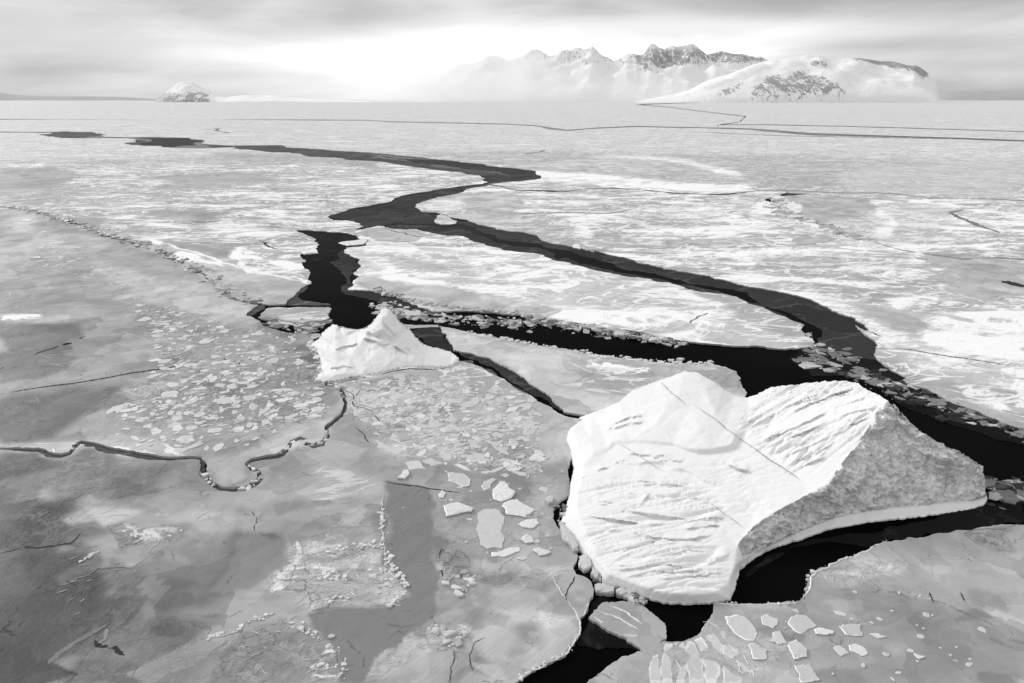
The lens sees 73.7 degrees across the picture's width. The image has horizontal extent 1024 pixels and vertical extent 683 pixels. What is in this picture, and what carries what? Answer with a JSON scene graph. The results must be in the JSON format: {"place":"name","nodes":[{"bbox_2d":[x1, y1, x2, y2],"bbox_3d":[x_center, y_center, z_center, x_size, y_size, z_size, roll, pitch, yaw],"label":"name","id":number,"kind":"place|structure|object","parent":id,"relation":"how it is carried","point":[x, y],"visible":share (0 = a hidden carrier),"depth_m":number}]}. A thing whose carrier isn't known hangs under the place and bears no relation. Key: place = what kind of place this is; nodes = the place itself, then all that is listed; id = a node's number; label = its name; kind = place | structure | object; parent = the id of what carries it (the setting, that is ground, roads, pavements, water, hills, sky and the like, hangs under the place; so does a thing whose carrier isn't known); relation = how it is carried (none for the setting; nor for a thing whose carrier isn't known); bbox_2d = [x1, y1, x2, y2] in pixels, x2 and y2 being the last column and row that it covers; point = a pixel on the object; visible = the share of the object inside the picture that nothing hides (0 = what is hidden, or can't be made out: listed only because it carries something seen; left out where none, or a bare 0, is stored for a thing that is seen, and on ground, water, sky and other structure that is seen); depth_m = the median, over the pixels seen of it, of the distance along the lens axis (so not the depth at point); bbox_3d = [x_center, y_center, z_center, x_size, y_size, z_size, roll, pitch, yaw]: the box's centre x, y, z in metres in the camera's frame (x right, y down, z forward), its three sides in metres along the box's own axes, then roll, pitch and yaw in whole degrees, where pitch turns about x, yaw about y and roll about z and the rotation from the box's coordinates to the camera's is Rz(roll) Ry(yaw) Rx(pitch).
{"place":"outdoors","nodes":[
{"label":"outdoors","id":0,"kind":"place"},
{"bbox_2d":[0,92,155,100],"bbox_3d":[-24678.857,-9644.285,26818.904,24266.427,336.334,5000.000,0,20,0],"label":"hills","id":1,"kind":"structure","parent":0,"point":[7,97],"depth_m":25174.79},
{"bbox_2d":[154,82,371,101],"bbox_3d":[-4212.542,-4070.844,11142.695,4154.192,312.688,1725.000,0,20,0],"label":"mountain","id":2,"kind":"structure","parent":0,"point":[185,92],"depth_m":10663.74},
{"bbox_2d":[0,100,743,129],"bbox_3d":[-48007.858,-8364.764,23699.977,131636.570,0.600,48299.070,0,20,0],"label":"sea ice","id":3,"kind":"structure","parent":0,"point":[571,115],"depth_m":2184.32},
{"bbox_2d":[0,105,1023,682],"bbox_3d":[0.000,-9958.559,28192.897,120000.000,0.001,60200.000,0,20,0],"label":"water","id":4,"kind":"structure","parent":0,"point":[784,577],"depth_m":104.54},
{"bbox_2d":[43,132,100,137],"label":"thin ice sheet","id":5,"kind":"object","parent":4,"relation":"on","point":[73,134],"visible":0.79,"depth_m":823.53},
{"bbox_2d":[9,206,262,304],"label":"brash ice","id":6,"kind":"structure","parent":4,"relation":"on","point":[166,254],"depth_m":185.22},
{"bbox_2d":[126,140,149,145],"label":"thin ice sheet","id":7,"kind":"object","parent":4,"relation":"on","point":[138,142],"visible":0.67,"depth_m":670.80},
{"bbox_2d":[140,138,202,146],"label":"thin ice sheet","id":8,"kind":"object","parent":4,"relation":"on","point":[169,142],"visible":0.88,"depth_m":670.85},
{"bbox_2d":[0,209,343,488],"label":"ice floe","id":9,"kind":"object","parent":4,"relation":"on","point":[76,355],"visible":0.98,"depth_m":112.09},
{"bbox_2d":[106,403,132,413],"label":"ice slab","id":10,"kind":"structure","parent":9,"relation":"on","point":[112,409],"depth_m":93.15},
{"bbox_2d":[161,391,178,396],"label":"ice plate","id":11,"kind":"object","parent":9,"relation":"on","point":[171,395],"visible":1,"depth_m":97.47},
{"bbox_2d":[178,435,192,442],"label":"ice plate","id":12,"kind":"object","parent":9,"relation":"on","point":[185,438],"visible":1,"depth_m":84.68},
{"bbox_2d":[213,443,223,451],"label":"ice plate","id":13,"kind":"object","parent":9,"relation":"on","point":[217,447],"visible":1,"depth_m":82.54},
{"bbox_2d":[214,397,235,403],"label":"ice slab","id":14,"kind":"structure","parent":9,"relation":"on","point":[225,400],"depth_m":95.27},
{"bbox_2d":[36,230,548,477],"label":"ice plates","id":15,"kind":"object","parent":9,"relation":"on","point":[454,430],"visible":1,"depth_m":92.52},
{"bbox_2d":[306,340,347,389],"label":"brash ice","id":16,"kind":"structure","parent":9,"relation":"on","point":[318,370],"depth_m":105.63},
{"bbox_2d":[11,384,346,491],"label":"thin ice sheet","id":17,"kind":"object","parent":4,"relation":"on","point":[112,451],"visible":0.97,"depth_m":81.55},
{"bbox_2d":[71,390,346,490],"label":"brash ice","id":18,"kind":"structure","parent":4,"relation":"on","point":[206,476],"depth_m":78.58},
{"bbox_2d":[0,132,487,305],"bbox_3d":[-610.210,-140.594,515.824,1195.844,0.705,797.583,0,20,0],"label":"ice floe","id":19,"kind":"object","parent":4,"relation":"on","point":[239,218],"visible":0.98,"depth_m":302.27},
{"bbox_2d":[247,305,264,315],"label":"thin ice sheet","id":20,"kind":"object","parent":4,"relation":"on","point":[254,311],"visible":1,"depth_m":137.02},
{"bbox_2d":[258,307,331,322],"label":"ice floe","id":21,"kind":"object","parent":4,"relation":"on","point":[307,314],"visible":0.93,"depth_m":133.68},
{"bbox_2d":[0,361,593,682],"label":"ice floe","id":22,"kind":"object","parent":4,"relation":"on","point":[160,605],"visible":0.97,"depth_m":62.05},
{"bbox_2d":[78,529,273,640],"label":"brash ice","id":23,"kind":"structure","parent":22,"relation":"on","point":[90,555],"depth_m":55.37},
{"bbox_2d":[289,620,348,681],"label":"brash ice","id":24,"kind":"structure","parent":22,"relation":"on","point":[327,646],"depth_m":52.41},
{"bbox_2d":[312,507,409,607],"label":"brash ice","id":25,"kind":"structure","parent":22,"relation":"on","point":[405,584],"depth_m":60.44},
{"bbox_2d":[350,404,375,421],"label":"ice plate","id":26,"kind":"object","parent":22,"relation":"on","point":[356,412],"visible":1,"depth_m":91.49},
{"bbox_2d":[375,439,399,452],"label":"ice plate","id":27,"kind":"object","parent":22,"relation":"on","point":[389,448],"visible":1,"depth_m":82.56},
{"bbox_2d":[381,414,402,422],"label":"ice plate","id":28,"kind":"object","parent":22,"relation":"on","point":[387,418],"visible":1,"depth_m":89.92},
{"bbox_2d":[394,374,404,381],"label":"ice plate","id":29,"kind":"object","parent":22,"relation":"on","point":[401,377],"visible":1,"depth_m":103.53},
{"bbox_2d":[397,469,409,479],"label":"ice slab","id":30,"kind":"structure","parent":22,"relation":"on","point":[405,474],"depth_m":76.01},
{"bbox_2d":[390,433,438,448],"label":"ice plate","id":31,"kind":"object","parent":22,"relation":"on","point":[393,436],"visible":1,"depth_m":84.01},
{"bbox_2d":[406,461,424,468],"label":"ice plate","id":32,"kind":"object","parent":22,"relation":"on","point":[413,464],"visible":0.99,"depth_m":78.71},
{"bbox_2d":[423,458,442,465],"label":"ice plate","id":33,"kind":"object","parent":22,"relation":"on","point":[431,461],"visible":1,"depth_m":79.26},
{"bbox_2d":[431,569,478,647],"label":"brash ice","id":34,"kind":"structure","parent":22,"relation":"on","point":[456,641],"depth_m":57.67},
{"bbox_2d":[445,471,470,486],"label":"ice slab","id":35,"kind":"structure","parent":22,"relation":"on","point":[461,479],"depth_m":75.39},
{"bbox_2d":[444,502,473,517],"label":"ice slab","id":36,"kind":"structure","parent":22,"relation":"on","point":[454,509],"depth_m":69.71},
{"bbox_2d":[470,452,489,461],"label":"ice plate","id":37,"kind":"object","parent":22,"relation":"on","point":[479,456],"visible":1,"depth_m":80.48},
{"bbox_2d":[481,478,495,489],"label":"ice slab","id":38,"kind":"structure","parent":22,"relation":"on","point":[486,484],"depth_m":74.62},
{"bbox_2d":[476,509,504,548],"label":"ice slab","id":39,"kind":"structure","parent":22,"relation":"on","point":[489,526],"depth_m":66.91},
{"bbox_2d":[492,481,514,501],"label":"ice slab","id":40,"kind":"structure","parent":22,"relation":"on","point":[502,491],"depth_m":72.56},
{"bbox_2d":[491,547,519,556],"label":"ice slab","id":41,"kind":"structure","parent":22,"relation":"on","point":[506,552],"depth_m":63.31},
{"bbox_2d":[502,499,534,517],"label":"ice slab","id":42,"kind":"structure","parent":22,"relation":"on","point":[516,507],"depth_m":69.70},
{"bbox_2d":[520,534,533,543],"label":"ice slab","id":43,"kind":"object","parent":22,"relation":"on","point":[526,539],"depth_m":65.05},
{"bbox_2d":[518,519,538,528],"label":"ice slab","id":44,"kind":"structure","parent":22,"relation":"on","point":[530,523],"depth_m":67.49},
{"bbox_2d":[533,547,550,555],"bbox_3d":[2.786,19.544,63.560,1.224,0.343,1.324,-12,23,-31],"label":"ice slab","id":45,"kind":"object","parent":22,"relation":"on","point":[539,551],"depth_m":63.31},
{"bbox_2d":[517,634,577,682],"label":"brash ice","id":46,"kind":"structure","parent":22,"relation":"on","point":[533,668],"depth_m":50.82},
{"bbox_2d":[545,495,552,505],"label":"ice block","id":47,"kind":"object","parent":22,"relation":"on","point":[548,500],"depth_m":70.95},
{"bbox_2d":[261,315,332,339],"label":"brash ice","id":48,"kind":"structure","parent":4,"relation":"on","point":[308,328],"depth_m":127.37},
{"bbox_2d":[286,286,330,305],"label":"thin ice sheet","id":49,"kind":"object","parent":4,"relation":"on","point":[295,300],"visible":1,"depth_m":142.42},
{"bbox_2d":[300,231,367,261],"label":"thin ice sheet","id":50,"kind":"object","parent":4,"relation":"on","point":[327,242],"visible":0.92,"depth_m":205.01},
{"bbox_2d":[206,144,494,175],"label":"thin ice sheet","id":51,"kind":"object","parent":4,"relation":"on","point":[359,156],"visible":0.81,"depth_m":515.50},
{"bbox_2d":[338,239,366,245],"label":"ice block","id":52,"kind":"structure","parent":4,"relation":"on","point":[356,242],"depth_m":200.14},
{"bbox_2d":[329,207,405,226],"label":"thin ice sheet","id":53,"kind":"object","parent":4,"relation":"on","point":[370,216],"visible":0.96,"depth_m":247.06},
{"bbox_2d":[330,249,434,313],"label":"thin ice sheet","id":54,"kind":"object","parent":4,"relation":"on","point":[346,265],"visible":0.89,"depth_m":150.98},
{"bbox_2d":[311,306,458,383],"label":"iceberg","id":55,"kind":"object","parent":4,"relation":"on","point":[386,339],"visible":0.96,"depth_m":110.19},
{"bbox_2d":[402,310,422,315],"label":"ice block","id":56,"kind":"object","parent":4,"relation":"on","point":[411,313],"depth_m":134.12},
{"bbox_2d":[404,324,438,328],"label":"thin ice sheet","id":57,"kind":"object","parent":4,"relation":"on","point":[415,326],"visible":0.68,"depth_m":127.35},
{"bbox_2d":[411,325,453,351],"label":"thin ice sheet","id":58,"kind":"object","parent":4,"relation":"on","point":[432,336],"visible":0.85,"depth_m":121.47},
{"bbox_2d":[434,214,456,224],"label":"ice floe","id":59,"kind":"object","parent":4,"relation":"on","point":[440,219],"visible":0.95,"depth_m":237.26},
{"bbox_2d":[385,173,507,223],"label":"thin ice sheet","id":60,"kind":"object","parent":4,"relation":"on","point":[409,203],"visible":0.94,"depth_m":283.35},
{"bbox_2d":[381,156,540,180],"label":"thin ice sheet","id":61,"kind":"object","parent":4,"relation":"on","point":[517,174],"visible":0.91,"depth_m":418.57},
{"bbox_2d":[459,360,527,393],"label":"thin ice sheet","id":62,"kind":"object","parent":4,"relation":"on","point":[488,370],"visible":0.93,"depth_m":106.28},
{"bbox_2d":[456,352,562,410],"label":"thin ice sheet","id":63,"kind":"object","parent":4,"relation":"on","point":[514,378],"visible":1,"depth_m":103.99},
{"bbox_2d":[0,119,1023,200],"bbox_3d":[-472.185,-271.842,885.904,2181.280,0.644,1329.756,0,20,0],"label":"ice floe","id":64,"kind":"object","parent":4,"relation":"on","point":[703,161],"visible":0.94,"depth_m":540.88},
{"bbox_2d":[373,286,672,342],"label":"brash ice","id":65,"kind":"structure","parent":4,"relation":"on","point":[617,332],"depth_m":131.47},
{"bbox_2d":[368,301,687,347],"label":"brash ice","id":66,"kind":"structure","parent":4,"relation":"on","point":[480,319],"depth_m":130.09},
{"bbox_2d":[560,521,577,552],"bbox_3d":[5.234,18.683,65.543,1.174,0.639,4.755,-6,20,-17],"label":"ice block","id":67,"kind":"object","parent":4,"relation":"on","point":[568,538],"depth_m":64.82},
{"bbox_2d":[337,226,814,349],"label":"ice floe","id":68,"kind":"object","parent":4,"relation":"on","point":[417,264],"visible":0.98,"depth_m":148.92},
{"bbox_2d":[578,552,591,572],"bbox_3d":[6.634,20.120,62.277,1.254,0.615,2.637,0,20,0],"label":"ice block","id":69,"kind":"object","parent":4,"relation":"on","point":[584,564],"depth_m":61.67},
{"bbox_2d":[386,225,785,315],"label":"thin ice sheet","id":70,"kind":"object","parent":4,"relation":"on","point":[451,231],"visible":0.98,"depth_m":194.03},
{"bbox_2d":[461,331,713,365],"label":"brash ice","id":71,"kind":"structure","parent":4,"relation":"on","point":[679,360],"depth_m":111.94},
{"bbox_2d":[440,326,746,416],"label":"ice floe","id":72,"kind":"object","parent":4,"relation":"on","point":[571,382],"visible":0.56,"depth_m":105.66},
{"bbox_2d":[590,566,598,579],"bbox_3d":[7.365,20.690,60.670,0.728,0.615,1.485,6,20,16],"label":"ice block","id":73,"kind":"object","parent":4,"relation":"on","point":[594,573],"depth_m":60.41},
{"bbox_2d":[556,503,648,604],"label":"brash ice","id":74,"kind":"structure","parent":4,"relation":"on","point":[639,599],"depth_m":58.95},
{"bbox_2d":[594,583,614,596],"bbox_3d":[8.000,21.374,58.740,1.739,0.615,1.194,0,20,0],"label":"ice block","id":75,"kind":"object","parent":4,"relation":"on","point":[601,589],"depth_m":58.36},
{"bbox_2d":[575,596,639,650],"bbox_3d":[8.007,22.732,55.431,6.484,0.060,6.331,0,20,0],"label":"thin ice sheet","id":76,"kind":"object","parent":4,"relation":"on","point":[594,636],"visible":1,"depth_m":53.64},
{"bbox_2d":[616,587,627,598],"bbox_3d":[9.292,21.513,58.348,0.957,0.615,0.812,-10,22,-25],"label":"ice block","id":77,"kind":"object","parent":4,"relation":"in","point":[620,592],"depth_m":58.09},
{"bbox_2d":[589,601,666,654],"bbox_3d":[9.745,22.828,55.120,6.272,0.715,4.344,18,26,41],"label":"ice floe","id":78,"kind":"object","parent":4,"relation":"on","point":[641,628],"visible":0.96,"depth_m":54.84},
{"bbox_2d":[451,218,876,359],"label":"thin ice sheet","id":79,"kind":"object","parent":4,"relation":"on","point":[841,332],"visible":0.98,"depth_m":143.88},
{"bbox_2d":[415,185,1023,428],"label":"ice floe","id":80,"kind":"object","parent":4,"relation":"on","point":[951,330],"visible":0.94,"depth_m":171.70},
{"bbox_2d":[561,371,986,604],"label":"iceberg","id":81,"kind":"object","parent":4,"relation":"on","point":[690,488],"visible":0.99,"depth_m":71.26},
{"bbox_2d":[587,524,1023,682],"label":"ice floe","id":82,"kind":"object","parent":4,"relation":"on","point":[969,582],"visible":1,"depth_m":55.16},
{"bbox_2d":[649,654,661,682],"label":"ice strip","id":83,"kind":"object","parent":82,"relation":"on","point":[655,673],"visible":1,"depth_m":50.24},
{"bbox_2d":[660,643,672,682],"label":"ice strip","id":84,"kind":"object","parent":82,"relation":"on","point":[665,669],"visible":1,"depth_m":50.60},
{"bbox_2d":[675,643,685,682],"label":"ice strip","id":85,"kind":"object","parent":82,"relation":"on","point":[681,674],"visible":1,"depth_m":50.07},
{"bbox_2d":[685,641,703,682],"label":"ice strip","id":86,"kind":"object","parent":82,"relation":"on","point":[694,661],"visible":1,"depth_m":50.78},
{"bbox_2d":[694,637,720,682],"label":"ice strip","id":87,"kind":"object","parent":82,"relation":"on","point":[712,672],"visible":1,"depth_m":50.51},
{"bbox_2d":[701,626,722,654],"bbox_3d":[15.678,23.380,53.027,1.040,0.154,3.626,-3,20,-8],"label":"ice strip","id":88,"kind":"object","parent":82,"relation":"on","point":[716,643],"visible":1,"depth_m":53.02},
{"bbox_2d":[722,645,737,658],"bbox_3d":[16.448,23.712,52.090,0.962,0.154,1.264,-16,25,-38],"label":"ice strip","id":89,"kind":"object","parent":82,"relation":"on","point":[728,652],"visible":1,"depth_m":51.97},
{"bbox_2d":[721,631,738,653],"bbox_3d":[16.859,23.189,53.566,0.940,0.154,3.514,0,20,0],"label":"ice strip","id":90,"kind":"object","parent":82,"relation":"on","point":[723,634],"visible":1,"depth_m":52.59},
{"bbox_2d":[722,666,741,682],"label":"ice strip","id":91,"kind":"object","parent":82,"relation":"on","point":[729,676],"visible":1,"depth_m":49.72},
{"bbox_2d":[724,614,756,640],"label":"ice slab","id":92,"kind":"structure","parent":82,"relation":"on","point":[742,627],"depth_m":54.33},
{"bbox_2d":[736,660,751,672],"bbox_3d":[17.176,24.216,50.672,0.420,0.153,1.592,-12,23,-30],"label":"ice strip","id":93,"kind":"object","parent":82,"relation":"on","point":[744,667],"visible":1,"depth_m":50.60},
{"bbox_2d":[748,643,766,659],"bbox_3d":[18.816,23.661,52.068,1.410,0.266,1.702,0,20,0],"label":"ice slab","id":94,"kind":"object","parent":82,"relation":"on","point":[758,652],"depth_m":51.86},
{"bbox_2d":[761,615,777,627],"bbox_3d":[20.744,22.602,55.110,1.302,0.229,1.367,10,22,27],"label":"ice slab","id":95,"kind":"object","parent":82,"relation":"on","point":[769,621],"depth_m":54.96},
{"bbox_2d":[770,631,786,644],"bbox_3d":[20.659,23.192,53.405,1.228,0.256,1.468,0,20,0],"label":"ice slab","id":96,"kind":"object","parent":82,"relation":"on","point":[778,638],"depth_m":53.18},
{"bbox_2d":[788,640,806,659],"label":"ice slab","id":97,"kind":"structure","parent":82,"relation":"on","point":[797,649],"depth_m":52.00},
{"bbox_2d":[716,540,886,604],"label":"brash ice","id":98,"kind":"structure","parent":82,"relation":"on","point":[807,579],"depth_m":59.79},
{"bbox_2d":[788,615,815,633],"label":"ice slab","id":99,"kind":"structure","parent":82,"relation":"on","point":[799,624],"depth_m":54.71},
{"bbox_2d":[794,663,819,682],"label":"ice slab","id":100,"kind":"object","parent":82,"relation":"on","point":[806,673],"depth_m":49.89},
{"bbox_2d":[814,627,833,634],"bbox_3d":[24.684,22.961,54.017,1.581,0.282,0.828,0,20,0],"label":"ice slab","id":101,"kind":"object","parent":82,"relation":"on","point":[820,631],"depth_m":53.86},
{"bbox_2d":[833,645,848,655],"bbox_3d":[25.076,23.643,52.185,0.847,0.221,0.992,-8,21,-20],"label":"ice slab","id":102,"kind":"object","parent":82,"relation":"on","point":[840,650],"depth_m":52.07},
{"bbox_2d":[838,624,862,636],"bbox_3d":[26.995,22.927,54.137,1.932,0.267,1.346,0,20,0],"label":"ice slab","id":103,"kind":"object","parent":82,"relation":"on","point":[854,630],"depth_m":54.03},
{"bbox_2d":[849,644,867,655],"bbox_3d":[26.470,23.620,52.237,1.375,0.230,1.105,14,24,34],"label":"ice slab","id":104,"kind":"object","parent":82,"relation":"on","point":[859,649],"depth_m":52.15},
{"bbox_2d":[798,362,814,368],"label":"ice block","id":105,"kind":"object","parent":4,"relation":"on","point":[803,365],"depth_m":108.47},
{"bbox_2d":[763,197,869,239],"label":"brash ice","id":106,"kind":"structure","parent":4,"relation":"on","point":[847,231],"depth_m":232.79},
{"bbox_2d":[792,332,862,372],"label":"brash ice","id":107,"kind":"structure","parent":4,"relation":"on","point":[817,352],"depth_m":111.48},
{"bbox_2d":[640,101,1023,131],"bbox_3d":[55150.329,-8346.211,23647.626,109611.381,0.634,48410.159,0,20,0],"label":"ice floe","id":108,"kind":"object","parent":4,"relation":"on","point":[988,115],"visible":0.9,"depth_m":2030.12},
{"bbox_2d":[718,125,1023,140],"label":"ice floe","id":109,"kind":"object","parent":4,"relation":"on","point":[972,134],"visible":1,"depth_m":894.03},
{"bbox_2d":[744,191,1011,200],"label":"thin ice sheet","id":110,"kind":"object","parent":4,"relation":"on","point":[802,192],"visible":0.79,"depth_m":310.84},
{"bbox_2d":[743,501,1023,579],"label":"thin ice sheet","id":111,"kind":"object","parent":4,"relation":"on","point":[982,516],"visible":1,"depth_m":67.70},
{"bbox_2d":[770,193,1023,259],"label":"ice floe","id":112,"kind":"object","parent":4,"relation":"on","point":[969,228],"visible":0.91,"depth_m":237.28},
{"bbox_2d":[789,346,1023,445],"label":"thin ice sheet","id":113,"kind":"object","parent":4,"relation":"on","point":[875,366],"visible":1,"depth_m":98.99},
{"bbox_2d":[835,366,1023,442],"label":"brash ice","id":114,"kind":"structure","parent":4,"relation":"on","point":[957,413],"depth_m":95.58},
{"bbox_2d":[984,476,1023,509],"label":"brash ice","id":115,"kind":"structure","parent":4,"relation":"on","point":[1009,491],"depth_m":73.70},
{"bbox_2d":[0,0,1023,99],"label":"sky","id":116,"kind":"structure","parent":0,"point":[316,49]},
{"bbox_2d":[417,43,767,101],"bbox_3d":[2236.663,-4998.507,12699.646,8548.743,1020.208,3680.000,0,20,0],"label":"mountain","id":117,"kind":"structure","parent":0,"point":[588,74],"depth_m":11761.91},
{"bbox_2d":[636,55,941,102],"bbox_3d":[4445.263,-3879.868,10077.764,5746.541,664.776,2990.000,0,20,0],"label":"mountain","id":118,"kind":"structure","parent":0,"point":[812,79],"depth_m":9129.98},
{"bbox_2d":[939,90,1023,100],"bbox_3d":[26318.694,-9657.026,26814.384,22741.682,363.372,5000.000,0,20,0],"label":"hills","id":119,"kind":"structure","parent":0,"point":[985,96],"depth_m":25104.59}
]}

